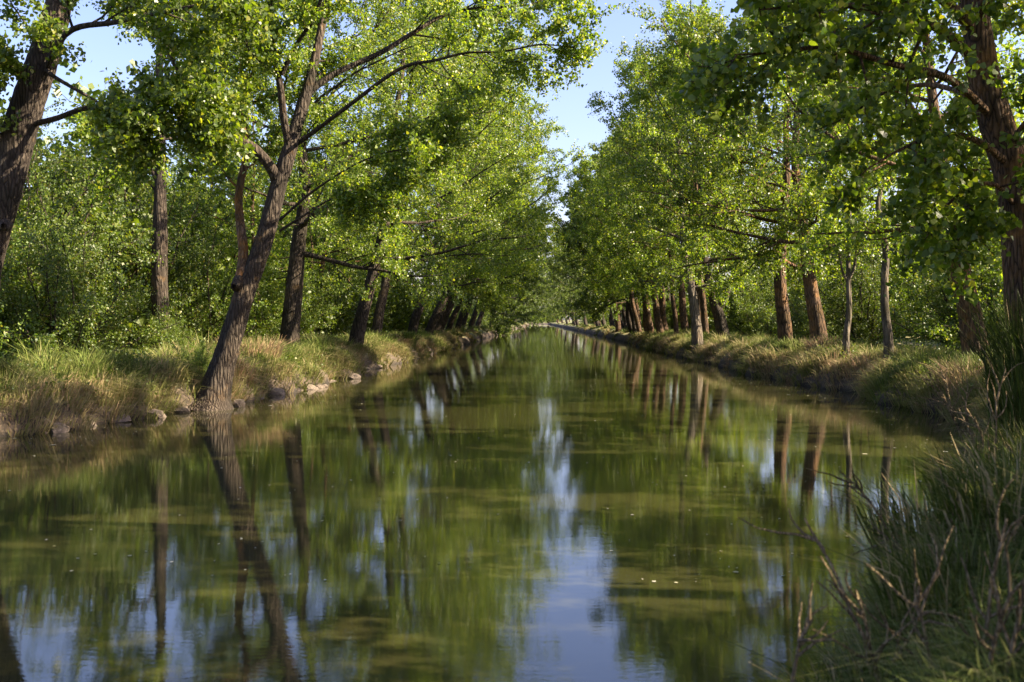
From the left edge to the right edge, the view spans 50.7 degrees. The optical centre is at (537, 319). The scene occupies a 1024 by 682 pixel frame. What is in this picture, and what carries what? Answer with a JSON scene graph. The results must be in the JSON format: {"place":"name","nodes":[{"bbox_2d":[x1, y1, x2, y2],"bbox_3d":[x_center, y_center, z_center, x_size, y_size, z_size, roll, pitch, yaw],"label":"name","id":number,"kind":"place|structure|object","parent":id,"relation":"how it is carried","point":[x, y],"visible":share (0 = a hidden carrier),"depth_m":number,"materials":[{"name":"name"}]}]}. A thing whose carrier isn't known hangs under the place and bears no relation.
{"place":"outdoors","nodes":[
{"label":"outdoors","id":0,"kind":"place"},
{"bbox_2d":[0,324,980,681],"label":"water","id":1,"kind":"structure","parent":0,"point":[490,494],"depth_m":11.62,"materials":[{"name":"green liquid"}]},
{"bbox_2d":[0,320,1022,681],"bbox_3d":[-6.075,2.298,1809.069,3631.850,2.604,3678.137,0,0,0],"label":"ground","id":2,"kind":"structure","parent":0,"point":[624,338],"depth_m":32.62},
{"bbox_2d":[0,213,78,359],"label":"shrub","id":3,"kind":"object","parent":2,"relation":"on","point":[20,249],"visible":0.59,"depth_m":28.56,"materials":[{"name":"green plant"}]},
{"bbox_2d":[15,122,116,295],"bbox_3d":[-20.376,-2.813,38.355,9.794,9.611,10.075,0,0,-44],"label":"shrub","id":4,"kind":"object","parent":2,"relation":"on","point":[64,171],"visible":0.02,"depth_m":37.47,"materials":[{"name":"green plant"}]},
{"bbox_2d":[0,201,156,355],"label":"shrub","id":5,"kind":"object","parent":2,"relation":"on","point":[113,218],"visible":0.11,"depth_m":31.66,"materials":[{"name":"green plant"}]},
{"bbox_2d":[0,98,165,355],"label":"shrub","id":6,"kind":"object","parent":2,"relation":"on","point":[40,186],"visible":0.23,"depth_m":33.69,"materials":[{"name":"green plant"}]},
{"bbox_2d":[0,203,182,360],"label":"shrub","id":7,"kind":"object","parent":2,"relation":"on","point":[72,333],"visible":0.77,"depth_m":29.25,"materials":[{"name":"green plant"}]},
{"bbox_2d":[0,59,215,349],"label":"shrub","id":8,"kind":"object","parent":2,"relation":"on","point":[141,321],"visible":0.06,"depth_m":39.89,"materials":[{"name":"green plant"}]},
{"bbox_2d":[33,170,182,347],"bbox_3d":[-18.588,-2.308,43.662,8.458,8.300,8.701,0,0,25],"label":"shrub","id":9,"kind":"object","parent":2,"relation":"on","point":[56,198],"visible":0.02,"depth_m":42.03,"materials":[{"name":"green plant"}]},
{"bbox_2d":[13,140,220,349],"bbox_3d":[-17.028,-2.688,41.268,9.617,9.174,9.349,0,0,-4],"label":"shrub","id":10,"kind":"object","parent":2,"relation":"on","point":[192,290],"visible":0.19,"depth_m":41.70,"materials":[{"name":"green plant"}]},
{"bbox_2d":[0,0,285,285],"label":"poplar tree","id":11,"kind":"object","parent":2,"relation":"on","point":[122,121],"visible":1,"depth_m":19.63,"materials":[{"name":"green plant"}]},
{"bbox_2d":[30,76,261,343],"bbox_3d":[-19.634,-3.772,52.865,13.119,14.154,17.540,0,0,15],"label":"shrub","id":12,"kind":"object","parent":2,"relation":"on","point":[184,172],"visible":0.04,"depth_m":52.92,"materials":[{"name":"green plant"}]},
{"bbox_2d":[139,313,200,351],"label":"shrub","id":13,"kind":"object","parent":2,"relation":"on","point":[173,329],"visible":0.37,"depth_m":35.35,"materials":[{"name":"green plant"}]},
{"bbox_2d":[107,187,236,336],"bbox_3d":[-17.539,-2.284,49.234,8.701,8.300,8.458,0,0,-31],"label":"shrub","id":14,"kind":"object","parent":2,"relation":"on","point":[180,219],"visible":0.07,"depth_m":49.75,"materials":[{"name":"green plant"}]},
{"bbox_2d":[85,0,295,347],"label":"poplar tree","id":15,"kind":"object","parent":2,"relation":"on","point":[159,279],"visible":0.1,"depth_m":37.81,"materials":[{"name":"green plant"}]},
{"bbox_2d":[164,335,216,376],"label":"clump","id":16,"kind":"object","parent":2,"relation":"on","point":[198,357],"visible":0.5,"depth_m":27.08,"materials":[{"name":"green plant"}]},
{"bbox_2d":[119,211,282,346],"bbox_3d":[-13.612,-1.136,43.734,6.994,6.529,7.064,0,0,-15],"label":"shrub","id":17,"kind":"object","parent":2,"relation":"on","point":[217,313],"visible":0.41,"depth_m":42.94,"materials":[{"name":"green plant"}]},
{"bbox_2d":[145,88,282,252],"bbox_3d":[-19.905,-6.168,64.674,9.505,15.640,9.269,0,0,-15],"label":"poplar tree","id":18,"kind":"object","parent":2,"relation":"on","point":[201,183],"visible":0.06,"depth_m":64.97,"materials":[{"name":"green plant"}]},
{"bbox_2d":[166,58,312,338],"bbox_3d":[-14.520,-5.815,52.860,8.321,14.633,7.054,0,0,14],"label":"poplar tree","id":19,"kind":"object","parent":2,"relation":"on","point":[277,238],"visible":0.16,"depth_m":52.32,"materials":[{"name":"green plant"}]},
{"bbox_2d":[199,335,296,358],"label":"grass clump","id":20,"kind":"object","parent":2,"relation":"on","point":[269,348],"visible":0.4,"depth_m":33.23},
{"bbox_2d":[186,264,313,342],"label":"shrub","id":21,"kind":"object","parent":2,"relation":"on","point":[275,331],"visible":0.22,"depth_m":47.31,"materials":[{"name":"green plant"}]},
{"bbox_2d":[0,322,528,436],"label":"grass","id":22,"kind":"structure","parent":2,"relation":"on","point":[156,368],"depth_m":25.65,"materials":[{"name":"plant"}]},
{"bbox_2d":[227,255,323,338],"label":"shrub","id":23,"kind":"object","parent":2,"relation":"on","point":[309,326],"visible":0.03,"depth_m":53.67,"materials":[{"name":"green plant"}]},
{"bbox_2d":[252,266,336,336],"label":"shrub","id":24,"kind":"object","parent":2,"relation":"on","point":[324,314],"visible":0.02,"depth_m":59.81,"materials":[{"name":"green plant"}]},
{"bbox_2d":[255,252,352,336],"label":"shrub","id":25,"kind":"object","parent":2,"relation":"on","point":[313,307],"visible":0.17,"depth_m":54.43,"materials":[{"name":"green plant"}]},
{"bbox_2d":[277,146,367,297],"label":"poplar tree","id":26,"kind":"object","parent":2,"relation":"on","point":[312,248],"visible":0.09,"depth_m":69.60,"materials":[{"name":"green plant"}]},
{"bbox_2d":[280,246,379,335],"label":"shrub","id":27,"kind":"object","parent":2,"relation":"on","point":[354,296],"visible":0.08,"depth_m":65.45,"materials":[{"name":"green plant"}]},
{"bbox_2d":[265,128,399,300],"bbox_3d":[-11.487,-4.915,62.649,7.638,12.954,7.267,0,0,20],"label":"poplar tree","id":28,"kind":"object","parent":2,"relation":"on","point":[320,157],"visible":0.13,"depth_m":62.59,"materials":[{"name":"green plant"}]},
{"bbox_2d":[308,269,360,336],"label":"shrub","id":29,"kind":"object","parent":2,"relation":"on","point":[341,319],"visible":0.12,"depth_m":62.09,"materials":[{"name":"green plant"}]},
{"bbox_2d":[51,0,618,410],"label":"poplar tree","id":30,"kind":"object","parent":2,"relation":"on","point":[219,373],"visible":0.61,"depth_m":25.60,"materials":[{"name":"leaf"},{"name":"bark"}]},
{"bbox_2d":[193,0,532,345],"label":"poplar tree","id":31,"kind":"object","parent":2,"relation":"on","point":[294,281],"visible":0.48,"depth_m":42.18,"materials":[{"name":"green plant"}]},
{"bbox_2d":[338,181,431,297],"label":"poplar tree","id":32,"kind":"object","parent":2,"relation":"on","point":[398,288],"visible":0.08,"depth_m":88.65,"materials":[{"name":"green plant"}]},
{"bbox_2d":[351,274,424,331],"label":"shrub","id":33,"kind":"object","parent":2,"relation":"on","point":[410,311],"visible":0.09,"depth_m":93.21,"materials":[{"name":"green plant"}]},
{"bbox_2d":[363,285,413,331],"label":"shrub","id":34,"kind":"object","parent":2,"relation":"on","point":[394,316],"visible":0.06,"depth_m":86.98,"materials":[{"name":"green plant"}]},
{"bbox_2d":[255,0,577,346],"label":"poplar tree","id":35,"kind":"object","parent":2,"relation":"on","point":[360,320],"visible":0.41,"depth_m":47.84,"materials":[{"name":"green plant"}]},
{"bbox_2d":[317,0,543,337],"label":"poplar tree","id":36,"kind":"object","parent":2,"relation":"on","point":[377,323],"visible":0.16,"depth_m":59.77,"materials":[{"name":"green plant"}]},
{"bbox_2d":[394,49,565,334],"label":"poplar tree","id":37,"kind":"object","parent":2,"relation":"on","point":[415,319],"visible":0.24,"depth_m":70.45,"materials":[{"name":"green plant"}]},
{"bbox_2d":[403,88,559,330],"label":"poplar tree","id":38,"kind":"object","parent":2,"relation":"on","point":[441,316],"visible":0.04,"depth_m":86.77,"materials":[{"name":"green plant"}]},
{"bbox_2d":[420,141,559,330],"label":"poplar tree","id":39,"kind":"object","parent":2,"relation":"on","point":[488,292],"visible":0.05,"depth_m":90.02,"materials":[{"name":"green plant"}]},
{"bbox_2d":[428,204,551,334],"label":"poplar tree","id":40,"kind":"object","parent":2,"relation":"on","point":[461,317],"visible":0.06,"depth_m":106.89,"materials":[{"name":"green plant"}]},
{"bbox_2d":[427,163,552,329],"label":"poplar tree","id":41,"kind":"object","parent":2,"relation":"on","point":[450,309],"visible":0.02,"depth_m":97.05,"materials":[{"name":"green plant"}]},
{"bbox_2d":[421,165,563,329],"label":"poplar tree","id":42,"kind":"object","parent":2,"relation":"on","point":[450,323],"visible":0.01,"depth_m":102.48,"materials":[{"name":"green plant"}]},
{"bbox_2d":[0,327,996,401],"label":"weeds","id":43,"kind":"object","parent":2,"relation":"on","point":[139,351],"visible":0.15,"depth_m":28.62,"materials":[{"name":"green plant"}]},
{"bbox_2d":[481,311,518,335],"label":"shrub","id":44,"kind":"object","parent":2,"relation":"on","point":[499,330],"visible":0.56,"depth_m":149.45,"materials":[{"name":"green plant"}]},
{"bbox_2d":[403,57,599,333],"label":"poplar tree","id":45,"kind":"object","parent":2,"relation":"on","point":[437,311],"visible":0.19,"depth_m":78.74,"materials":[{"name":"green plant"}]},
{"bbox_2d":[461,202,551,334],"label":"poplar tree","id":46,"kind":"object","parent":2,"relation":"on","point":[464,321],"visible":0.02,"depth_m":116.94,"materials":[{"name":"green plant"}]},
{"bbox_2d":[473,181,554,331],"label":"poplar tree","id":47,"kind":"object","parent":2,"relation":"on","point":[513,306],"visible":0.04,"depth_m":131.84,"materials":[{"name":"green plant"}]},
{"bbox_2d":[475,182,561,325],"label":"poplar tree","id":48,"kind":"object","parent":2,"relation":"on","point":[481,313],"visible":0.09,"depth_m":146.23,"materials":[{"name":"green plant"}]},
{"bbox_2d":[540,255,578,326],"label":"poplar tree","id":49,"kind":"object","parent":2,"relation":"on","point":[565,297],"visible":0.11,"depth_m":229.35,"materials":[{"name":"green plant"}]},
{"bbox_2d":[538,225,587,324],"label":"poplar tree","id":50,"kind":"object","parent":2,"relation":"on","point":[566,292],"visible":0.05,"depth_m":213.69,"materials":[{"name":"green plant"}]},
{"bbox_2d":[546,224,600,326],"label":"poplar tree","id":51,"kind":"object","parent":2,"relation":"on","point":[551,265],"visible":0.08,"depth_m":173.89,"materials":[{"name":"green plant"}]},
{"bbox_2d":[553,245,606,326],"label":"poplar tree","id":52,"kind":"object","parent":2,"relation":"on","point":[562,271],"visible":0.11,"depth_m":163.06,"materials":[{"name":"green plant"}]},
{"bbox_2d":[547,190,614,326],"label":"poplar tree","id":53,"kind":"object","parent":2,"relation":"on","point":[564,260],"visible":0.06,"depth_m":153.05,"materials":[{"name":"green plant"}]},
{"bbox_2d":[564,155,624,331],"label":"poplar tree","id":54,"kind":"object","parent":2,"relation":"on","point":[617,324],"visible":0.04,"depth_m":126.79,"materials":[{"name":"green plant"}]},
{"bbox_2d":[547,155,649,332],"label":"poplar tree","id":55,"kind":"object","parent":2,"relation":"on","point":[592,310],"visible":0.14,"depth_m":106.13,"materials":[{"name":"green plant"}]},
{"bbox_2d":[552,132,650,332],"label":"poplar tree","id":56,"kind":"object","parent":2,"relation":"on","point":[593,147],"visible":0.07,"depth_m":108.51,"materials":[{"name":"green plant"}]},
{"bbox_2d":[567,206,650,332],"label":"poplar tree","id":57,"kind":"object","parent":2,"relation":"on","point":[581,260],"visible":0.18,"depth_m":102.22,"materials":[{"name":"green plant"}]},
{"bbox_2d":[563,154,664,322],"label":"poplar tree","id":58,"kind":"object","parent":2,"relation":"on","point":[586,282],"visible":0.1,"depth_m":96.73,"materials":[{"name":"green plant"}]},
{"bbox_2d":[566,145,682,333],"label":"poplar tree","id":59,"kind":"object","parent":2,"relation":"on","point":[649,323],"visible":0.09,"depth_m":90.62,"materials":[{"name":"green plant"}]},
{"bbox_2d":[564,139,692,334],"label":"poplar tree","id":60,"kind":"object","parent":2,"relation":"on","point":[656,314],"visible":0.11,"depth_m":83.24,"materials":[{"name":"green plant"}]},
{"bbox_2d":[584,175,685,332],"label":"poplar tree","id":61,"kind":"object","parent":2,"relation":"on","point":[592,265],"visible":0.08,"depth_m":93.96,"materials":[{"name":"green plant"}]},
{"bbox_2d":[588,136,714,329],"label":"poplar tree","id":62,"kind":"object","parent":2,"relation":"on","point":[662,304],"visible":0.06,"depth_m":86.49,"materials":[{"name":"green plant"}]},
{"bbox_2d":[600,118,709,334],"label":"poplar tree","id":63,"kind":"object","parent":2,"relation":"on","point":[675,317],"visible":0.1,"depth_m":74.94,"materials":[{"name":"green plant"}]},
{"bbox_2d":[560,42,758,356],"bbox_3d":[6.720,-6.004,60.374,10.992,18.912,8.390,0,0,0],"label":"poplar tree","id":64,"kind":"object","parent":2,"relation":"on","point":[683,253],"visible":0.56,"depth_m":59.58,"materials":[{"name":"green plant"}]},
{"bbox_2d":[604,110,743,331],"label":"poplar tree","id":65,"kind":"object","parent":2,"relation":"on","point":[684,324],"visible":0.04,"depth_m":78.47,"materials":[{"name":"green plant"}]},
{"bbox_2d":[599,25,766,333],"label":"poplar tree","id":66,"kind":"object","parent":2,"relation":"on","point":[702,299],"visible":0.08,"depth_m":65.78,"materials":[{"name":"green plant"}]},
{"bbox_2d":[606,0,760,336],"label":"poplar tree","id":67,"kind":"object","parent":2,"relation":"on","point":[720,323],"visible":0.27,"depth_m":60.72,"materials":[{"name":"green plant"}]},
{"bbox_2d":[598,61,775,318],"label":"poplar tree","id":68,"kind":"object","parent":2,"relation":"on","point":[638,236],"visible":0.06,"depth_m":69.02,"materials":[{"name":"green plant"}]},
{"bbox_2d":[585,12,857,343],"bbox_3d":[7.803,-5.826,44.816,11.498,14.996,10.790,0,0,0],"label":"poplar tree","id":69,"kind":"object","parent":2,"relation":"on","point":[778,261],"visible":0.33,"depth_m":44.91,"materials":[{"name":"green plant"}]},
{"bbox_2d":[673,118,797,322],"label":"poplar tree","id":70,"kind":"object","parent":2,"relation":"on","point":[749,232],"visible":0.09,"depth_m":80.30,"materials":[{"name":"green plant"}]},
{"bbox_2d":[713,273,770,334],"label":"shrub","id":71,"kind":"object","parent":2,"relation":"on","point":[732,311],"visible":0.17,"depth_m":77.77,"materials":[{"name":"green plant"}]},
{"bbox_2d":[593,0,907,343],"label":"poplar tree","id":72,"kind":"object","parent":2,"relation":"on","point":[815,313],"visible":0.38,"depth_m":41.80,"materials":[{"name":"green plant"}]},
{"bbox_2d":[710,268,804,336],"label":"shrub","id":73,"kind":"object","parent":2,"relation":"on","point":[749,313],"visible":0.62,"depth_m":61.80,"materials":[{"name":"green plant"}]},
{"bbox_2d":[716,162,807,289],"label":"poplar tree","id":74,"kind":"object","parent":2,"relation":"on","point":[760,275],"visible":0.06,"depth_m":83.97,"materials":[{"name":"green plant"}]},
{"bbox_2d":[556,322,1023,502],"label":"grass","id":75,"kind":"structure","parent":2,"relation":"on","point":[877,373],"depth_m":33.85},
{"bbox_2d":[908,361,990,457],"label":"dry stem","id":76,"kind":"object","parent":75,"relation":"on","point":[951,407],"visible":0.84,"depth_m":13.05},
{"bbox_2d":[683,615,944,681],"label":"grass clump","id":77,"kind":"object","parent":2,"relation":"on","point":[853,672],"visible":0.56,"depth_m":5.52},
{"bbox_2d":[754,268,892,340],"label":"shrub","id":78,"kind":"object","parent":2,"relation":"on","point":[801,327],"visible":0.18,"depth_m":53.54,"materials":[{"name":"green plant"}]},
{"bbox_2d":[663,0,1023,344],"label":"poplar tree","id":79,"kind":"object","parent":2,"relation":"on","point":[982,92],"visible":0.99,"depth_m":14.13,"materials":[{"name":"green plant"}]},
{"bbox_2d":[770,70,927,357],"bbox_3d":[10.494,-3.527,35.539,4.880,10.144,5.148,0,0,0],"label":"poplar tree","id":80,"kind":"object","parent":2,"relation":"on","point":[848,316],"visible":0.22,"depth_m":35.61,"materials":[{"name":"green plant"}]},
{"bbox_2d":[739,508,963,681],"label":"dry stem","id":81,"kind":"object","parent":2,"relation":"on","point":[814,538],"visible":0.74,"depth_m":5.61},
{"bbox_2d":[791,222,926,337],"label":"shrub","id":82,"kind":"object","parent":2,"relation":"on","point":[831,262],"visible":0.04,"depth_m":68.68,"materials":[{"name":"green plant"}]},
{"bbox_2d":[765,37,955,358],"bbox_3d":[9.916,-3.842,32.988,5.810,10.756,4.963,0,0,20],"label":"poplar tree","id":83,"kind":"object","parent":2,"relation":"on","point":[887,328],"visible":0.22,"depth_m":32.88,"materials":[{"name":"green plant"}]},
{"bbox_2d":[786,235,940,347],"bbox_3d":[14.129,-0.943,46.741,5.944,5.549,6.005,0,0,43],"label":"shrub","id":84,"kind":"object","parent":2,"relation":"on","point":[870,327],"visible":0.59,"depth_m":46.10,"materials":[{"name":"green plant"}]},
{"bbox_2d":[706,0,1023,358],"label":"poplar tree","id":85,"kind":"object","parent":2,"relation":"on","point":[878,230],"visible":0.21,"depth_m":28.64,"materials":[{"name":"green plant"}]},
{"bbox_2d":[806,464,957,555],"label":"dry stem","id":86,"kind":"object","parent":2,"relation":"on","point":[857,487],"visible":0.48,"depth_m":7.13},
{"bbox_2d":[812,526,954,681],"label":"dry stem","id":87,"kind":"object","parent":2,"relation":"on","point":[862,616],"visible":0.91,"depth_m":4.87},
{"bbox_2d":[782,436,1023,681],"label":"grass","id":88,"kind":"structure","parent":2,"relation":"on","point":[959,659],"depth_m":5.65,"materials":[{"name":"plant"}]},
{"bbox_2d":[790,582,840,681],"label":"dry stem","id":89,"kind":"object","parent":88,"relation":"on","point":[801,640],"visible":1,"depth_m":4.93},
{"bbox_2d":[802,464,1007,561],"bbox_3d":[2.710,1.313,7.390,1.893,0.673,1.752,0,0,-43],"label":"grass clump","id":90,"kind":"object","parent":2,"relation":"on","point":[893,513],"visible":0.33,"depth_m":7.54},
{"bbox_2d":[793,510,1023,646],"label":"grass clump","id":91,"kind":"object","parent":2,"relation":"on","point":[900,583],"visible":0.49,"depth_m":5.94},
{"bbox_2d":[871,199,991,338],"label":"shrub","id":92,"kind":"object","parent":2,"relation":"on","point":[916,263],"visible":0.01,"depth_m":59.55,"materials":[{"name":"green plant"}]},
{"bbox_2d":[852,437,1023,547],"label":"grass clump","id":93,"kind":"object","parent":2,"relation":"on","point":[959,492],"visible":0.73,"depth_m":6.79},
{"bbox_2d":[877,233,1005,349],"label":"shrub","id":94,"kind":"object","parent":2,"relation":"on","point":[938,327],"visible":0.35,"depth_m":37.87,"materials":[{"name":"green plant"}]},
{"bbox_2d":[888,225,1005,347],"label":"shrub","id":95,"kind":"object","parent":2,"relation":"on","point":[918,287],"visible":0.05,"depth_m":42.21,"materials":[{"name":"green plant"}]},
{"bbox_2d":[880,440,1023,506],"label":"grass clump","id":96,"kind":"object","parent":2,"relation":"on","point":[949,467],"visible":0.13,"depth_m":9.50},
{"bbox_2d":[916,352,992,395],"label":"grass clump","id":97,"kind":"object","parent":2,"relation":"on","point":[960,369],"visible":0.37,"depth_m":24.41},
{"bbox_2d":[897,432,1023,498],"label":"grass clump","id":98,"kind":"object","parent":2,"relation":"on","point":[988,464],"visible":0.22,"depth_m":8.44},
{"bbox_2d":[906,0,1023,214],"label":"poplar tree","id":99,"kind":"object","parent":2,"relation":"on","point":[985,172],"visible":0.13,"depth_m":20.16,"materials":[{"name":"green plant"}]},
{"bbox_2d":[932,454,1023,529],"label":"grass clump","id":100,"kind":"object","parent":2,"relation":"on","point":[1022,506],"visible":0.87,"depth_m":6.49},
{"bbox_2d":[935,421,1023,472],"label":"grass clump","id":101,"kind":"object","parent":2,"relation":"on","point":[1003,440],"visible":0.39,"depth_m":10.13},
{"bbox_2d":[946,341,1023,467],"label":"dry stem","id":102,"kind":"object","parent":2,"relation":"on","point":[996,398],"visible":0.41,"depth_m":10.04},
{"bbox_2d":[949,414,1023,459],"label":"grass clump","id":103,"kind":"object","parent":2,"relation":"on","point":[1005,433],"visible":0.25,"depth_m":11.32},
{"bbox_2d":[952,474,1023,681],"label":"dry stem","id":104,"kind":"object","parent":2,"relation":"on","point":[1000,624],"visible":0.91,"depth_m":4.48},
{"bbox_2d":[955,293,1023,422],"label":"reed clump","id":105,"kind":"object","parent":2,"relation":"on","point":[993,357],"visible":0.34,"depth_m":15.27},
{"bbox_2d":[976,240,1004,341],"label":"shrub","id":106,"kind":"object","parent":2,"relation":"on","point":[989,280],"visible":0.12,"depth_m":31.14,"materials":[{"name":"green plant"}]},
{"bbox_2d":[958,281,1023,404],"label":"reed clump","id":107,"kind":"object","parent":2,"relation":"on","point":[1014,342],"visible":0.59,"depth_m":13.66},
{"bbox_2d":[961,345,1023,440],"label":"reed clump","id":108,"kind":"object","parent":2,"relation":"on","point":[1013,407],"visible":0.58,"depth_m":12.68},
{"bbox_2d":[0,0,1023,319],"label":"sky","id":109,"kind":"structure","parent":0,"point":[104,51],"materials":[{"name":"blue"}]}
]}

